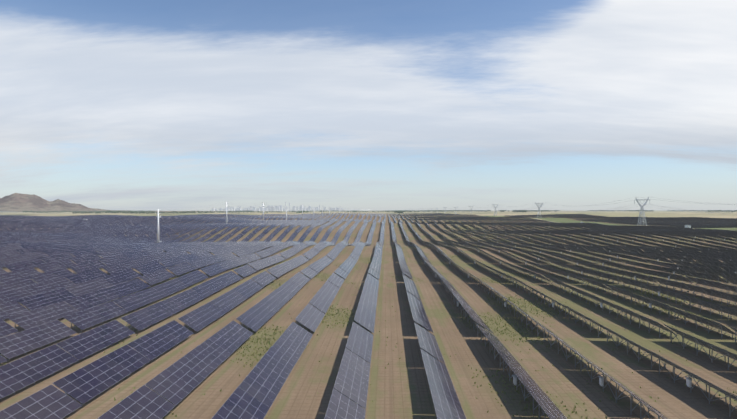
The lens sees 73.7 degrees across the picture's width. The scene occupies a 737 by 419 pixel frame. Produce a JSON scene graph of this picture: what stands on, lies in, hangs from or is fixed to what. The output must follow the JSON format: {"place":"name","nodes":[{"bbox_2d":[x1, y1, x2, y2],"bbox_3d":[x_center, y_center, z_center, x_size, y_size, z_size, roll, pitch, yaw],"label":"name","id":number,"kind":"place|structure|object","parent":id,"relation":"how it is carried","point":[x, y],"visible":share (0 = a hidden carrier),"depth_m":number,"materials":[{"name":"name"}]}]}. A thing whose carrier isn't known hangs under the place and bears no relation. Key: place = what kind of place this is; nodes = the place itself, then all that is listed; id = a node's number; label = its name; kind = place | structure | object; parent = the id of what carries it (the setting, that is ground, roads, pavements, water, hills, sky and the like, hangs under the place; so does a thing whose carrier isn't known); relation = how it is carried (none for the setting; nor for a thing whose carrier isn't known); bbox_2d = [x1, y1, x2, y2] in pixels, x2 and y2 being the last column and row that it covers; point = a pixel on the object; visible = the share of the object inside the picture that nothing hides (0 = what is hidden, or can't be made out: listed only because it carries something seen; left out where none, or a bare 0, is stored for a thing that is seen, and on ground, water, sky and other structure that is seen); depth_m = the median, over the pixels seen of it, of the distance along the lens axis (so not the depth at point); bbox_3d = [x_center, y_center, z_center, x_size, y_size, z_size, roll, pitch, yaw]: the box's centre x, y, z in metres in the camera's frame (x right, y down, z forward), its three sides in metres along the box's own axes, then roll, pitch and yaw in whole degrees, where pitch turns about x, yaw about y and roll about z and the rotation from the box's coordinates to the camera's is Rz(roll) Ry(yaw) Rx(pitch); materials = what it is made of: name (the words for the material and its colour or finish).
{"place":"outdoors","nodes":[
{"label":"outdoors","id":0,"kind":"place"},
{"bbox_2d":[0,193,215,211],"bbox_3d":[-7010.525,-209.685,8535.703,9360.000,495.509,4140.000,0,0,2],"label":"mountain ridge","id":1,"kind":"structure","parent":0,"point":[17,202],"depth_m":7423.03,"materials":[{"name":"brown stone"}]},
{"bbox_2d":[0,210,736,418],"bbox_3d":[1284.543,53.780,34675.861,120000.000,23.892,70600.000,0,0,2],"label":"ground","id":2,"kind":"structure","parent":0,"point":[398,388],"depth_m":81.13,"materials":[{"name":"soil"}]},
{"bbox_2d":[155,209,160,242],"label":"pole","id":3,"kind":"object","parent":2,"relation":"on","point":[158,216],"visible":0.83,"depth_m":401.78,"materials":[{"name":"white metal"}]},
{"bbox_2d":[212,202,342,210],"bbox_3d":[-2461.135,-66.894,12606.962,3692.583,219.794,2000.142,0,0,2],"label":"distant town","id":4,"kind":"object","parent":2,"relation":"on","point":[276,208],"visible":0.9,"depth_m":12305.36,"materials":[{"name":"grey"}]},
{"bbox_2d":[3,246,736,418],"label":"weed tufts","id":5,"kind":"object","parent":2,"relation":"on","point":[488,298],"visible":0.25,"depth_m":90.10,"materials":[{"name":"green plant"}]},
{"bbox_2d":[4,213,736,418],"bbox_3d":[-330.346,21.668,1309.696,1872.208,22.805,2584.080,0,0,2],"label":"solar mounts","id":6,"kind":"object","parent":2,"relation":"on","point":[582,317],"visible":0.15,"depth_m":143.47,"materials":[{"name":"silver metal"}]},
{"bbox_2d":[0,213,736,418],"bbox_3d":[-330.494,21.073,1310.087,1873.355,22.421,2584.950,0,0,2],"label":"solar panels","id":7,"kind":"object","parent":6,"relation":"on","point":[89,290],"visible":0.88,"depth_m":111.75,"materials":[{"name":"blue glass"}]},
{"bbox_2d":[370,223,736,387],"bbox_3d":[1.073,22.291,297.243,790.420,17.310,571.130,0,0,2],"label":"string inverters","id":8,"kind":"object","parent":6,"relation":"attached to","point":[688,381],"visible":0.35,"depth_m":117.16,"materials":[{"name":"white paint"}]},
{"bbox_2d":[23,210,736,213],"bbox_3d":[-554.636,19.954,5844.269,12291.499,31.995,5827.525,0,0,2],"label":"trees","id":9,"kind":"object","parent":2,"relation":"on","point":[251,211],"visible":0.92,"depth_m":4315.91,"materials":[{"name":"green plant"}]},
{"bbox_2d":[409,197,649,225],"bbox_3d":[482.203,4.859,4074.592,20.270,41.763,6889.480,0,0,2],"label":"transmission towers","id":10,"kind":"structure","parent":2,"relation":"on","point":[642,208],"depth_m":638.14,"materials":[{"name":"silver metal"}]},
{"bbox_2d":[414,197,729,214],"bbox_3d":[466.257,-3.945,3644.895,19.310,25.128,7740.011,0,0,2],"label":"power lines","id":11,"kind":"object","parent":10,"relation":"on","point":[622,207],"visible":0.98,"depth_m":654.21,"materials":[{"name":"grey metal"}]},
{"bbox_2d":[0,0,736,209],"label":"sky","id":12,"kind":"structure","parent":0,"point":[105,104],"materials":[{"name":"white"}]}
]}

